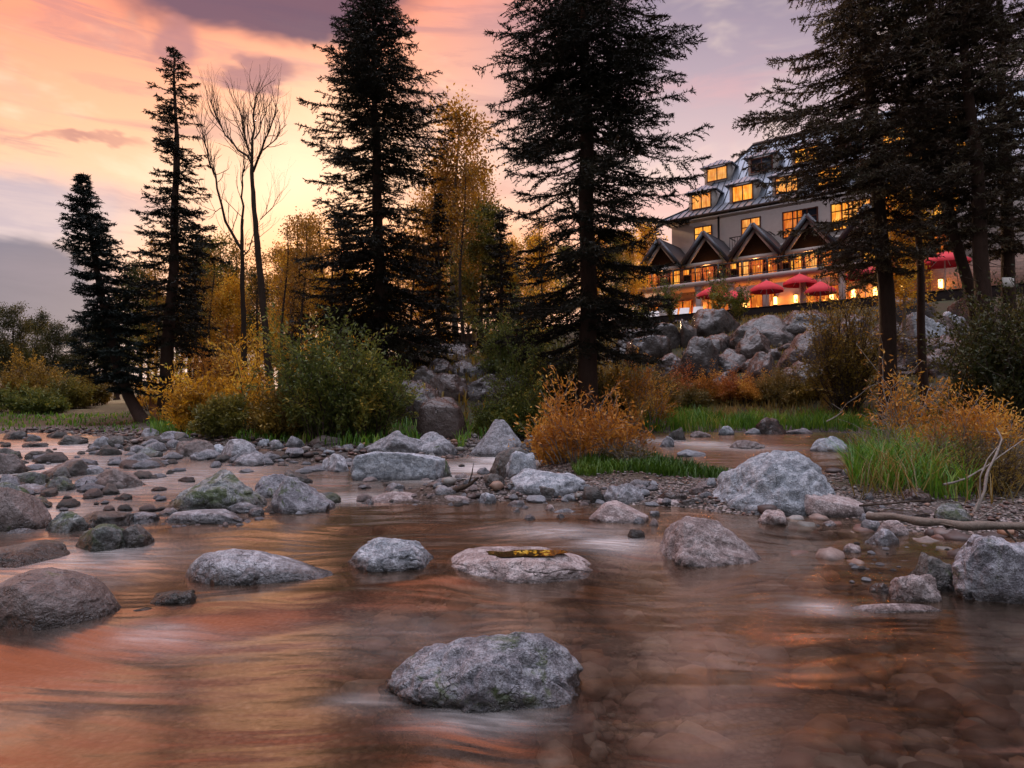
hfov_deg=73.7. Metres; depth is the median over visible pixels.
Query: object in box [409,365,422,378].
boulder
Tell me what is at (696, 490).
river stone
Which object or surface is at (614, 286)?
cottonwood tree
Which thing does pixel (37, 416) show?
bank grass
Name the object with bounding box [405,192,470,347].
spruce tree
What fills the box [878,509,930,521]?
river rock
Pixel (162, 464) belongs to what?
river rock
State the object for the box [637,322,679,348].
boulder
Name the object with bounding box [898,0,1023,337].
spruce tree
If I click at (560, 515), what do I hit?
river rock
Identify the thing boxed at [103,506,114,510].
river stone
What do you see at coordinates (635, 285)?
aspen tree
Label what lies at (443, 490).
river rock
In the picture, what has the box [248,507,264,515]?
river rock
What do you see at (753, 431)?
river rock
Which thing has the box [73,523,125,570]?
river rock
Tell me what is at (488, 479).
river rock
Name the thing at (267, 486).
river rock
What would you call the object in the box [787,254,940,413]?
ochre bush
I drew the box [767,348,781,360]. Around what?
boulder
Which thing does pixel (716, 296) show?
green sapling
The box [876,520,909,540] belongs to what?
river rock
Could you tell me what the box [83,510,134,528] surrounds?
river rock
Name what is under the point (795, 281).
parasol
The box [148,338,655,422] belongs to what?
forest undergrowth
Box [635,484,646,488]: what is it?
river stone
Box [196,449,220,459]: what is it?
river stone
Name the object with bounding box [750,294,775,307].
door
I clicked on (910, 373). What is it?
boulder
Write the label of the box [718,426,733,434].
river rock
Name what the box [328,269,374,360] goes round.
aspen tree
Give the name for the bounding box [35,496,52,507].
river rock
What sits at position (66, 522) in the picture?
river rock
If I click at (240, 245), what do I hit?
bare tree
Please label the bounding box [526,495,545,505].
river stone
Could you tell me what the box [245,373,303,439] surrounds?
brown shrub
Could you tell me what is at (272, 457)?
river stone
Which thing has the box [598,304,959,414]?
slope grass
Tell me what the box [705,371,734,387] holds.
boulder
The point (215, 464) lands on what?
river stone
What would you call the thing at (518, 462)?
river rock
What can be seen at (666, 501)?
river stone
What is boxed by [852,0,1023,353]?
spruce tree
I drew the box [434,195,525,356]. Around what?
cottonwood tree
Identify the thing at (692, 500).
river rock
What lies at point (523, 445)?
river rock
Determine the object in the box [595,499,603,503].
river stone
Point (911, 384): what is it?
boulder
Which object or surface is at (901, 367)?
boulder
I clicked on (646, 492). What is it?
river stone
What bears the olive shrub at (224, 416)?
on the ground at (288, 706)
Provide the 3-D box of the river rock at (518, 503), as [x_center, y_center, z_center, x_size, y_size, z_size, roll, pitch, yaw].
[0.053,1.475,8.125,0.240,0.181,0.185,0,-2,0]
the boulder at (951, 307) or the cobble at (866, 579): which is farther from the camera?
the boulder at (951, 307)
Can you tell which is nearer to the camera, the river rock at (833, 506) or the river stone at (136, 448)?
the river rock at (833, 506)
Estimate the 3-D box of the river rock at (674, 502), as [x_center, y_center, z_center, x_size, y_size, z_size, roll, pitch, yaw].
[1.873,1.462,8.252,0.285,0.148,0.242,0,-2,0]
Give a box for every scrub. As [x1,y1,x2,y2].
[643,364,683,409]
[651,354,707,399]
[676,381,712,408]
[681,359,723,402]
[713,364,756,402]
[733,368,771,401]
[753,352,806,403]
[784,359,829,402]
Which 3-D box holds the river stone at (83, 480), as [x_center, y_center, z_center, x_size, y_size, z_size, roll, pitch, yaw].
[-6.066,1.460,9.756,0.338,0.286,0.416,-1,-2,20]
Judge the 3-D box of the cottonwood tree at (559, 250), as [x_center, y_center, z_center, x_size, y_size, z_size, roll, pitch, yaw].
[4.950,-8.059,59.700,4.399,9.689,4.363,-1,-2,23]
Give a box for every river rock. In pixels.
[0,448,22,458]
[0,453,27,473]
[0,482,29,493]
[0,487,51,544]
[0,540,78,576]
[0,567,122,670]
[2,431,27,443]
[6,528,37,539]
[16,471,49,484]
[18,484,46,493]
[22,442,48,448]
[23,435,41,440]
[24,451,50,459]
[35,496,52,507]
[41,458,87,474]
[42,511,88,555]
[45,476,75,499]
[47,467,72,478]
[57,435,88,446]
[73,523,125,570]
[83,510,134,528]
[87,465,103,474]
[88,436,108,447]
[95,469,147,500]
[107,435,124,446]
[122,524,154,568]
[124,445,134,452]
[130,607,156,617]
[133,511,159,528]
[136,447,162,457]
[138,461,166,471]
[141,428,158,436]
[148,589,196,616]
[158,507,177,518]
[165,469,266,511]
[165,509,243,527]
[174,432,187,439]
[176,439,214,456]
[184,549,342,608]
[190,453,206,460]
[210,574,220,584]
[214,444,223,452]
[221,439,256,458]
[224,453,265,468]
[227,502,264,514]
[234,568,259,591]
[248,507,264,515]
[255,474,285,497]
[257,439,269,446]
[264,505,272,516]
[269,440,284,450]
[271,476,335,524]
[284,469,312,483]
[285,436,305,447]
[309,435,341,446]
[320,453,349,486]
[322,492,340,510]
[339,537,438,591]
[350,451,444,492]
[356,443,364,449]
[359,499,375,509]
[363,430,420,453]
[371,491,412,502]
[373,632,582,767]
[384,483,404,491]
[415,397,466,439]
[418,431,462,455]
[426,481,436,486]
[429,453,451,477]
[433,485,456,494]
[434,546,600,606]
[445,495,474,502]
[454,473,468,477]
[467,419,521,458]
[478,492,496,503]
[483,473,504,489]
[489,447,527,478]
[505,451,535,478]
[507,468,584,497]
[507,500,524,506]
[520,435,540,463]
[524,514,534,521]
[539,486,555,498]
[545,505,554,518]
[554,508,575,519]
[556,513,564,520]
[582,486,603,502]
[589,500,648,535]
[603,483,644,503]
[628,529,644,545]
[633,517,644,528]
[641,516,767,592]
[649,511,659,520]
[649,518,658,525]
[656,498,678,505]
[657,490,686,500]
[660,436,673,447]
[668,427,685,443]
[677,449,705,459]
[680,496,703,504]
[690,431,710,442]
[711,450,835,515]
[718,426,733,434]
[729,440,764,452]
[743,428,760,438]
[755,417,786,438]
[757,510,788,533]
[786,428,812,438]
[804,493,864,517]
[810,436,849,455]
[811,625,895,652]
[822,520,836,530]
[843,543,861,558]
[847,603,942,617]
[859,513,865,522]
[860,519,879,531]
[862,493,873,500]
[862,529,899,555]
[863,503,877,512]
[869,583,888,603]
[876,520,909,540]
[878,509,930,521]
[886,574,941,626]
[897,487,931,502]
[909,552,953,611]
[934,503,973,520]
[951,534,1023,629]
[1012,530,1023,538]
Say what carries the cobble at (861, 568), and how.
in the river water
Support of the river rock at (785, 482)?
on the ground at (288, 706)
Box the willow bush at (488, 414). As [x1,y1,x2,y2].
[465,318,554,438]
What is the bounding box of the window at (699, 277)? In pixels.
[690,268,701,281]
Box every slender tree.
[134,238,167,386]
[157,251,204,379]
[194,247,237,366]
[215,240,255,351]
[230,239,281,379]
[256,215,312,359]
[265,209,317,348]
[274,216,327,348]
[291,208,331,337]
[305,214,358,313]
[385,223,412,337]
[393,192,439,341]
[436,151,489,343]
[462,200,510,341]
[518,209,560,330]
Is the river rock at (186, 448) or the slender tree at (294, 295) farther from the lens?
the slender tree at (294, 295)
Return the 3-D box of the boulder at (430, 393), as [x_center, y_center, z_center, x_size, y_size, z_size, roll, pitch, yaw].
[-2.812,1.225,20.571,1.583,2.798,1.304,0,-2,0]
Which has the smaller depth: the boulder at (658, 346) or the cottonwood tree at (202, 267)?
the boulder at (658, 346)
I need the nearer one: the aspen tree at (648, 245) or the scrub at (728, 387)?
the scrub at (728, 387)
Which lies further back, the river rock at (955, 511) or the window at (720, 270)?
the window at (720, 270)
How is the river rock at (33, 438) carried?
on the ground at (288, 706)
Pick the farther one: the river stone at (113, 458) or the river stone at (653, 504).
the river stone at (113, 458)
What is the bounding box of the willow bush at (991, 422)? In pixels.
[896,366,1023,470]
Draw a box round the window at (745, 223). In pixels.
[741,216,760,235]
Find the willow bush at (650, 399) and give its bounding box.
[614,340,680,429]
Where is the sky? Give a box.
[0,0,1023,387]
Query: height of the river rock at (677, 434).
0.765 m
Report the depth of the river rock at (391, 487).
9.41 m
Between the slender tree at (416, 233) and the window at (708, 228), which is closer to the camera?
the slender tree at (416, 233)
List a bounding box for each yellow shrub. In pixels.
[133,323,206,410]
[146,361,227,434]
[205,321,281,434]
[275,324,355,413]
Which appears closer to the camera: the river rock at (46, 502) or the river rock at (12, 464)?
the river rock at (46, 502)
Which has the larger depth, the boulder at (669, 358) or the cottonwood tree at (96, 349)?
the cottonwood tree at (96, 349)
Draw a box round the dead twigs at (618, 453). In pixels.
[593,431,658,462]
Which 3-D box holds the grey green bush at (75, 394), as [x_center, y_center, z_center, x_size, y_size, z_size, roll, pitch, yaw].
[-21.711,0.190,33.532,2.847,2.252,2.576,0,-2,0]
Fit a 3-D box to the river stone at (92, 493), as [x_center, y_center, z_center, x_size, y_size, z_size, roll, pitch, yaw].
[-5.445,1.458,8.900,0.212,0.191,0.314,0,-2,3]
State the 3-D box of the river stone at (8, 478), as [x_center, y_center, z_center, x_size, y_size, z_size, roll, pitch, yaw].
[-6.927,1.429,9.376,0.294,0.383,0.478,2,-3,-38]
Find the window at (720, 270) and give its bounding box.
[715,264,727,278]
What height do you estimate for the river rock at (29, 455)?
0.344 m
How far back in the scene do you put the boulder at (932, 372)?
26.27 m
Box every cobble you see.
[0,442,10,447]
[50,431,67,437]
[59,508,68,511]
[323,450,334,454]
[851,565,858,570]
[857,566,865,571]
[861,577,870,583]
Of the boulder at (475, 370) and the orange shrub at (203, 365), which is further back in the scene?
the orange shrub at (203, 365)
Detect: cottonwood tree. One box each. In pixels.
[0,300,49,379]
[0,306,11,347]
[14,306,61,379]
[29,318,83,381]
[58,323,90,377]
[80,330,100,368]
[81,322,133,386]
[99,254,162,400]
[122,289,165,400]
[146,231,234,378]
[159,334,185,386]
[182,231,261,363]
[211,261,285,374]
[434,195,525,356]
[456,262,488,343]
[523,233,564,298]
[550,242,580,323]
[597,231,634,328]
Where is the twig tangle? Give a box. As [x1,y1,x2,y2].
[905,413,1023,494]
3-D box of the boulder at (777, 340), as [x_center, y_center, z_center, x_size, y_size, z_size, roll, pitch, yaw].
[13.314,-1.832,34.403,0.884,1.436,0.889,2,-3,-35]
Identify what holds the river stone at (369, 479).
on the river water
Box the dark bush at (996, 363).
[920,264,1023,446]
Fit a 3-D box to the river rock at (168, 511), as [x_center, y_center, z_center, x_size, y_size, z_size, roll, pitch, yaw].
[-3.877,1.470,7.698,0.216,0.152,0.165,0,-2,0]
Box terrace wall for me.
[446,283,1023,349]
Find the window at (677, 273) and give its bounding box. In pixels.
[670,270,680,284]
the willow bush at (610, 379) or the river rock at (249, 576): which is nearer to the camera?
the river rock at (249, 576)
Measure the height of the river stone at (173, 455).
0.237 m
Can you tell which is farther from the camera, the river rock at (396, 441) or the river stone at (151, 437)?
the river stone at (151, 437)
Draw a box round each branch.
[452,463,478,491]
[859,498,965,506]
[943,439,1023,485]
[973,428,1002,509]
[973,446,997,511]
[978,505,998,518]
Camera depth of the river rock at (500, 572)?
5.23 m
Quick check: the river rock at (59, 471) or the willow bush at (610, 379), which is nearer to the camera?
the river rock at (59, 471)
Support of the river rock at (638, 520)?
in the river water
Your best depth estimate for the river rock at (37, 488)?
9.25 m
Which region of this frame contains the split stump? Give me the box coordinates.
[149,397,164,420]
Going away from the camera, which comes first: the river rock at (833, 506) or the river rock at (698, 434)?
the river rock at (833, 506)
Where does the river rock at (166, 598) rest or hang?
in the river water
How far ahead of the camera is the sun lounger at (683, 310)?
47.76 m
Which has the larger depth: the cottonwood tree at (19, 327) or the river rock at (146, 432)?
the cottonwood tree at (19, 327)
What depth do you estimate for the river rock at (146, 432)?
18.94 m
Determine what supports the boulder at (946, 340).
on the ground at (288, 706)
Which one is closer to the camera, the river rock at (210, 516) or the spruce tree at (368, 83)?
the river rock at (210, 516)
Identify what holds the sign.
on the ground at (288, 706)
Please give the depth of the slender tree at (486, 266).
37.23 m
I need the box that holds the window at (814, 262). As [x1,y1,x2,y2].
[804,253,817,268]
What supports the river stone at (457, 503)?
on the ground at (288, 706)
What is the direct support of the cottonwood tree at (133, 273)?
on the ground at (288, 706)
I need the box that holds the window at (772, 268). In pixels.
[765,258,777,272]
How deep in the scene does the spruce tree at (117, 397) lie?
59.86 m
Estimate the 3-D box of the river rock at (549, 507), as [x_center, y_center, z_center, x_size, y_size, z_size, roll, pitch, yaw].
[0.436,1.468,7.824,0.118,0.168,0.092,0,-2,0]
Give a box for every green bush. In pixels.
[0,380,42,412]
[12,387,72,413]
[39,367,100,409]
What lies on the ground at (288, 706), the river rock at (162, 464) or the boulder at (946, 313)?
the boulder at (946, 313)
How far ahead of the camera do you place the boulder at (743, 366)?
31.67 m
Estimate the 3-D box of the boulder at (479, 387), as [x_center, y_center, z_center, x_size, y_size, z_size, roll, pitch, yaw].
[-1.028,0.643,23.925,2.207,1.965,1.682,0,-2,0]
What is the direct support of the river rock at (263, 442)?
on the ground at (288, 706)
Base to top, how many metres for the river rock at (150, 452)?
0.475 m
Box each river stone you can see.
[0,474,20,485]
[27,464,44,472]
[27,488,35,494]
[32,454,43,461]
[34,452,68,463]
[40,487,58,499]
[56,498,80,508]
[67,460,88,476]
[74,476,97,496]
[76,483,104,496]
[82,458,98,464]
[82,488,103,501]
[99,447,121,461]
[102,483,120,500]
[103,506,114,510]
[107,459,121,467]
[108,456,120,461]
[115,444,123,448]
[116,493,132,500]
[117,504,132,510]
[119,459,137,471]
[125,453,151,460]
[128,445,144,452]
[131,460,159,471]
[134,471,152,482]
[139,504,156,511]
[140,439,158,445]
[142,436,161,440]
[144,441,166,451]
[151,487,166,491]
[154,473,166,477]
[155,496,166,500]
[160,431,188,442]
[161,452,182,459]
[166,439,180,449]
[166,469,173,475]
[167,459,177,463]
[172,468,185,471]
[178,438,191,440]
[178,476,194,482]
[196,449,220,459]
[209,461,220,469]
[214,454,228,462]
[228,457,236,462]
[234,452,249,457]
[239,468,254,472]
[264,453,280,460]
[264,458,273,464]
[284,448,303,457]
[295,468,311,475]
[303,465,324,475]
[312,443,321,448]
[336,453,348,458]
[342,444,352,447]
[356,493,371,501]
[358,485,366,488]
[363,477,377,484]
[382,482,389,487]
[432,482,442,488]
[453,501,463,507]
[463,478,476,485]
[469,484,477,491]
[477,467,489,474]
[509,494,518,500]
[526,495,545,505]
[563,494,576,500]
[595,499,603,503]
[630,479,650,487]
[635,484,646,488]
[641,489,649,496]
[645,502,658,506]
[647,485,657,490]
[662,498,670,505]
[689,486,704,494]
[697,481,712,488]
[699,491,710,497]
[705,478,715,485]
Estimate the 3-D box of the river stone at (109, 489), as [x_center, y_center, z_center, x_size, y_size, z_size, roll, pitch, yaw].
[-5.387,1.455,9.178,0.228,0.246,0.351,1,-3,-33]
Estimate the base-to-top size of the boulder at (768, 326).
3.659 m
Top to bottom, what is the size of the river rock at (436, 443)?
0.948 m
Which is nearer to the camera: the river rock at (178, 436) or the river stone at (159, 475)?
the river stone at (159, 475)
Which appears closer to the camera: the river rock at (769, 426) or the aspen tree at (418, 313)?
the river rock at (769, 426)
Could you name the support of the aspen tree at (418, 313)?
on the ground at (288, 706)
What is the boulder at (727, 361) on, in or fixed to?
on the ground at (288, 706)
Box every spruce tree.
[53,172,168,422]
[103,46,232,414]
[107,283,131,399]
[175,223,221,384]
[283,242,312,367]
[284,0,476,374]
[316,229,364,372]
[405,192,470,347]
[463,245,579,384]
[465,209,547,355]
[473,0,714,436]
[730,0,1023,432]
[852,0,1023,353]
[880,0,958,421]
[883,0,1023,332]
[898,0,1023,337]
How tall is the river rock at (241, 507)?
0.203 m
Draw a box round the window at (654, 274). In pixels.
[647,274,657,287]
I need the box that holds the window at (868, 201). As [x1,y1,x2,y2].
[847,197,870,218]
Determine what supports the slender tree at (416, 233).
on the ground at (288, 706)
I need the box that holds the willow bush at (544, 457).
[525,421,597,465]
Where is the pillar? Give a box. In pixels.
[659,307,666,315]
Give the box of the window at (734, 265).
[732,263,737,269]
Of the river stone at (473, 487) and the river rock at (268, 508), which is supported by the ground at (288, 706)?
the river stone at (473, 487)
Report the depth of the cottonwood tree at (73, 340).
64.00 m
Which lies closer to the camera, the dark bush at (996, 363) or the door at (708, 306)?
the dark bush at (996, 363)
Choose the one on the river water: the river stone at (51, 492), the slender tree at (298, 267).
the river stone at (51, 492)
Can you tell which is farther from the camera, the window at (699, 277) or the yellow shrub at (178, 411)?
the window at (699, 277)
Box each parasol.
[696,285,720,306]
[723,289,747,302]
[750,279,783,305]
[783,272,816,302]
[804,280,836,300]
[845,267,874,296]
[924,251,970,288]
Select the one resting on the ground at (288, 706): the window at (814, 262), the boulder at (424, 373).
the boulder at (424, 373)
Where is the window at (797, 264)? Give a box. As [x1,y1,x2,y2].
[790,255,802,269]
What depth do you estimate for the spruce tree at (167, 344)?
25.04 m
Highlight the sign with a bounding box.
[1002,277,1013,332]
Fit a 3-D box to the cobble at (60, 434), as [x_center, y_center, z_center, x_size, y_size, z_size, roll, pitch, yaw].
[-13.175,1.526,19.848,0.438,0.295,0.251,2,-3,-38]
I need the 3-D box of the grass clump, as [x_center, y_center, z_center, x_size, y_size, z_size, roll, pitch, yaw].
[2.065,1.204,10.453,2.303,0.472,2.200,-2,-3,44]
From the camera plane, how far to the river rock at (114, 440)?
16.29 m
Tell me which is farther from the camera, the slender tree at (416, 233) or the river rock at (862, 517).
the slender tree at (416, 233)
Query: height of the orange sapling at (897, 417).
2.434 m
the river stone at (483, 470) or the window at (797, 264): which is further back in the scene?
the window at (797, 264)
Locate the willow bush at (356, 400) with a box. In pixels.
[237,302,427,441]
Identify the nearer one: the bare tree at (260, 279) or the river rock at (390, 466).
the river rock at (390, 466)
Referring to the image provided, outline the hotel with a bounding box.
[630,79,1023,313]
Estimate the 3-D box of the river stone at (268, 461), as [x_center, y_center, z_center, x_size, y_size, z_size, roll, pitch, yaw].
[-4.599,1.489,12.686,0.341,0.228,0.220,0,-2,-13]
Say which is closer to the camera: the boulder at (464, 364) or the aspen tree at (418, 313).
the boulder at (464, 364)
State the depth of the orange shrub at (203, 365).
31.37 m
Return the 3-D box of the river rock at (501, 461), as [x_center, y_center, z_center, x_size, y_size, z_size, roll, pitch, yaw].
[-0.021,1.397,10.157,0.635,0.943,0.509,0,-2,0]
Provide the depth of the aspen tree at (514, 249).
36.95 m
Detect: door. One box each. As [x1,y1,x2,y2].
[675,300,692,313]
[707,300,727,309]
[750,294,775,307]
[807,287,829,301]
[831,283,850,299]
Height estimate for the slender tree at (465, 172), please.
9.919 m
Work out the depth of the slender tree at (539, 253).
36.09 m
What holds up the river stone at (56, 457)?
on the river water
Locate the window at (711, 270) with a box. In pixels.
[703,266,714,280]
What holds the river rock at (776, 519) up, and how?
on the ground at (288, 706)
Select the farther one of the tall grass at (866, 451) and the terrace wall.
the terrace wall
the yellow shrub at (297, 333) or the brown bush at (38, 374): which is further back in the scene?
the brown bush at (38, 374)
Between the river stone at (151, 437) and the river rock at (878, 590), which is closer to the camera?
the river rock at (878, 590)
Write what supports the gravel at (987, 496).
on the ground at (288, 706)
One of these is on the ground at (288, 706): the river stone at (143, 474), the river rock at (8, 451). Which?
the river rock at (8, 451)
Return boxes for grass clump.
[570,445,730,477]
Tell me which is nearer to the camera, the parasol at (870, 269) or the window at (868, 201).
the parasol at (870, 269)
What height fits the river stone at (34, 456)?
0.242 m
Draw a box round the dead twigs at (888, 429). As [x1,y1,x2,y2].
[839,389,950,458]
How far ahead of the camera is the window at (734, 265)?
50.16 m
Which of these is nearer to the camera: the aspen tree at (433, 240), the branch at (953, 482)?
the branch at (953, 482)
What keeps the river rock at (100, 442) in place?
in the river water
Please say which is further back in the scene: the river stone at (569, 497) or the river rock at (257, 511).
the river stone at (569, 497)
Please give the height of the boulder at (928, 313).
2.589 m
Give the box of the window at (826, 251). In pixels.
[819,251,833,265]
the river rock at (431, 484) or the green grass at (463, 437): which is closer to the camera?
the river rock at (431, 484)
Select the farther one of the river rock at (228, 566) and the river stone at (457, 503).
the river stone at (457, 503)
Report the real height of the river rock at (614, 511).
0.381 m
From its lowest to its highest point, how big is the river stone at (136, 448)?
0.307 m
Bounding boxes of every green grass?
[148,412,420,446]
[454,413,551,446]
[643,394,879,435]
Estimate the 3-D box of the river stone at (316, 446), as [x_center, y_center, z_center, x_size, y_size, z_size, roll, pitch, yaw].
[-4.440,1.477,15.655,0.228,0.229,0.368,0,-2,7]
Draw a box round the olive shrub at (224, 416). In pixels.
[182,390,253,439]
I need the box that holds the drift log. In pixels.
[865,512,1023,542]
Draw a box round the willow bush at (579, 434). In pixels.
[508,365,656,463]
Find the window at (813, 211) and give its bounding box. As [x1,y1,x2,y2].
[796,206,818,224]
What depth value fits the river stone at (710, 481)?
8.79 m
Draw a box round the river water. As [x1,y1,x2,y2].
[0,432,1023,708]
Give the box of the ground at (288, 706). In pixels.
[0,294,1023,767]
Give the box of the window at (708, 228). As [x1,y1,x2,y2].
[694,224,711,240]
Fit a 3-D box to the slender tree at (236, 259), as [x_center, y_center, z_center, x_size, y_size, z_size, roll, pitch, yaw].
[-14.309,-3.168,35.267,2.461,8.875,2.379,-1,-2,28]
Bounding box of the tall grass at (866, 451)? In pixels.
[816,413,1013,500]
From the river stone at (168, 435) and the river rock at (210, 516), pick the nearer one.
the river rock at (210, 516)
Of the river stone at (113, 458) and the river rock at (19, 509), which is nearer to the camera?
the river rock at (19, 509)
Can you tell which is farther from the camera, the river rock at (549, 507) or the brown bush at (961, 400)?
the brown bush at (961, 400)
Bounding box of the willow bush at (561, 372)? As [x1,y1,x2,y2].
[510,330,611,422]
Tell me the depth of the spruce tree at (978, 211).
17.21 m
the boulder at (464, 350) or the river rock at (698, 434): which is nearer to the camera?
the river rock at (698, 434)
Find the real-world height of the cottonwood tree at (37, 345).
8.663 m
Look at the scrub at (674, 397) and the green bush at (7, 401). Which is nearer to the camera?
the scrub at (674, 397)
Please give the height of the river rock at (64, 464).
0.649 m
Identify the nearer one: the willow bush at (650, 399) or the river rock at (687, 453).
the river rock at (687, 453)
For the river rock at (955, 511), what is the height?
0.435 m
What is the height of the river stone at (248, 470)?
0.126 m
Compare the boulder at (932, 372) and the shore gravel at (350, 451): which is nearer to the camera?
the shore gravel at (350, 451)
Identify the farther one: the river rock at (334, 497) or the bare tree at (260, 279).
the bare tree at (260, 279)
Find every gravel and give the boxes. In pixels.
[5,426,545,474]
[444,445,1023,532]
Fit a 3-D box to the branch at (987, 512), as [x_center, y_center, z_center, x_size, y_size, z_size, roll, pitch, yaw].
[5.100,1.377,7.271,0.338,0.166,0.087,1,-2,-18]
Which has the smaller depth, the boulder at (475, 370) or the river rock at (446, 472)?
the river rock at (446, 472)
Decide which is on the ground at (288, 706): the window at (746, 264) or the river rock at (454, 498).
the river rock at (454, 498)
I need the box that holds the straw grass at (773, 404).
[634,373,919,422]
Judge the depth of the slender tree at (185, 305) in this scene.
36.14 m
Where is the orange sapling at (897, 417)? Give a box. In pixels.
[840,331,949,443]
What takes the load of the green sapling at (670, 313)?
on the ground at (288, 706)
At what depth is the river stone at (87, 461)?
12.52 m
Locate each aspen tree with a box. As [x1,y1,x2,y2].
[198,272,260,375]
[247,241,317,374]
[253,238,303,386]
[280,206,336,335]
[299,273,354,363]
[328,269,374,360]
[391,252,471,345]
[394,162,472,324]
[405,83,505,343]
[435,158,502,355]
[480,230,544,336]
[517,227,564,348]
[578,225,618,294]
[607,225,657,308]
[612,215,667,307]
[849,188,948,337]
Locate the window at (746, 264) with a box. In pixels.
[738,261,749,276]
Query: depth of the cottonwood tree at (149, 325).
39.83 m
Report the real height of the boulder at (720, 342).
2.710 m
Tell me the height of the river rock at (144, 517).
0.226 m
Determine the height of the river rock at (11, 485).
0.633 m
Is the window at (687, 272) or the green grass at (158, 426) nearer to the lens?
the green grass at (158, 426)
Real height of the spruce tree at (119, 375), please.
9.211 m
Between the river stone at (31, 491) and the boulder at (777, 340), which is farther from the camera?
the boulder at (777, 340)
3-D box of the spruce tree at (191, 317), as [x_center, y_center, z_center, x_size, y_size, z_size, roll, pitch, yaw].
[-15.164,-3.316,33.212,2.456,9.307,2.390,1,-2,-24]
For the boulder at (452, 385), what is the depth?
23.14 m
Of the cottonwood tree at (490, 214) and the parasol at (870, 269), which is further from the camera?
the parasol at (870, 269)
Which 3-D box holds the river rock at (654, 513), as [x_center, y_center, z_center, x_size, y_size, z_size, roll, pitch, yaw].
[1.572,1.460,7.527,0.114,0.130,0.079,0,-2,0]
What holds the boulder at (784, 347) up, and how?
on the ground at (288, 706)
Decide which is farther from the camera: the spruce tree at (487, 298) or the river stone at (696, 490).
the spruce tree at (487, 298)
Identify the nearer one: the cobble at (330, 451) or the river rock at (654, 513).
the river rock at (654, 513)
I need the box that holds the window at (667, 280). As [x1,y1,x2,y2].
[658,273,668,285]
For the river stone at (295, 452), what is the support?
on the ground at (288, 706)
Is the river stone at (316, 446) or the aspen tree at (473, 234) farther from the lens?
the aspen tree at (473, 234)
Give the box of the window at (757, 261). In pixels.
[751,260,763,274]
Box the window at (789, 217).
[782,209,802,238]
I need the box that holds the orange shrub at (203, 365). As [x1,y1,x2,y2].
[178,317,277,394]
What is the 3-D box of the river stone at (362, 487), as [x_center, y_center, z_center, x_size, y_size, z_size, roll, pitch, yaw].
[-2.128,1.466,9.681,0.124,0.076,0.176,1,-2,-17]
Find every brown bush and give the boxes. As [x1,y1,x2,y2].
[0,343,77,396]
[57,367,115,405]
[903,381,1006,441]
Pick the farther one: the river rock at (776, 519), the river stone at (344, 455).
the river stone at (344, 455)
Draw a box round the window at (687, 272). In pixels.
[685,269,689,275]
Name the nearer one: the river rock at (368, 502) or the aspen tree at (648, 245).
the river rock at (368, 502)
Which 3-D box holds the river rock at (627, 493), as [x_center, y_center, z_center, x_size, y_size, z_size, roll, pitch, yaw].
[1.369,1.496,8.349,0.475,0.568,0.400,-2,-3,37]
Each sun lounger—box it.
[679,308,689,313]
[693,306,702,312]
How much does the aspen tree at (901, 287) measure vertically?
7.361 m
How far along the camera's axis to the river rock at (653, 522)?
6.98 m
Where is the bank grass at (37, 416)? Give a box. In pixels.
[0,410,149,432]
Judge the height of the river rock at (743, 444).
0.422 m
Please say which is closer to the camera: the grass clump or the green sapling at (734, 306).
the grass clump
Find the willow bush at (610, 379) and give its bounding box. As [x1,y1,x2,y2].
[597,357,656,411]
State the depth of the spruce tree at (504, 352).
24.85 m
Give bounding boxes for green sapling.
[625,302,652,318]
[649,267,685,323]
[691,252,737,308]
[715,277,755,319]
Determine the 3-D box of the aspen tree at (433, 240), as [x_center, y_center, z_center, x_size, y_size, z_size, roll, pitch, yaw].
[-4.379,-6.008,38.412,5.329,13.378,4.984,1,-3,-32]
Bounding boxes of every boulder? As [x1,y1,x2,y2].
[394,379,439,425]
[395,352,422,366]
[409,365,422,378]
[412,365,435,383]
[424,343,472,356]
[428,358,452,373]
[429,373,468,400]
[452,360,471,375]
[464,358,505,379]
[467,374,507,401]
[612,340,626,359]
[617,328,639,341]
[623,335,671,367]
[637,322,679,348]
[655,353,680,375]
[674,336,719,381]
[680,319,696,347]
[691,308,739,337]
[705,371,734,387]
[706,333,729,353]
[719,353,746,373]
[722,348,736,353]
[728,315,795,349]
[735,327,770,358]
[740,358,751,372]
[742,351,776,387]
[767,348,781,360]
[771,333,784,347]
[775,327,830,369]
[778,343,790,350]
[781,361,822,381]
[783,310,838,334]
[826,314,870,339]
[852,341,878,365]
[869,321,900,341]
[877,296,936,323]
[897,337,929,369]
[897,364,906,370]
[899,312,945,340]
[903,382,917,388]
[906,370,914,375]
[913,336,938,349]
[915,349,960,377]
[935,334,961,355]
[936,316,955,334]
[943,311,964,323]
[947,298,999,321]
[955,320,968,338]
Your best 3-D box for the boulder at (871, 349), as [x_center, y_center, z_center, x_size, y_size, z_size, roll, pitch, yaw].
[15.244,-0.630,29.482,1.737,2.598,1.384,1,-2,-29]
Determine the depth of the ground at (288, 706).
4.16 m
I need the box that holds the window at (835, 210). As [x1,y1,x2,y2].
[830,201,853,231]
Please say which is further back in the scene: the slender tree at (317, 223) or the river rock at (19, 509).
the slender tree at (317, 223)
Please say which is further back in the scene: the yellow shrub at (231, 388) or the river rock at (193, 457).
the yellow shrub at (231, 388)
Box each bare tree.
[188,93,278,392]
[198,64,290,396]
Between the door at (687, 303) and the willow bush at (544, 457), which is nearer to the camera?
the willow bush at (544, 457)
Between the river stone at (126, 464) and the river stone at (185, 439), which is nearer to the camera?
the river stone at (126, 464)
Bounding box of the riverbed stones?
[340,467,1023,767]

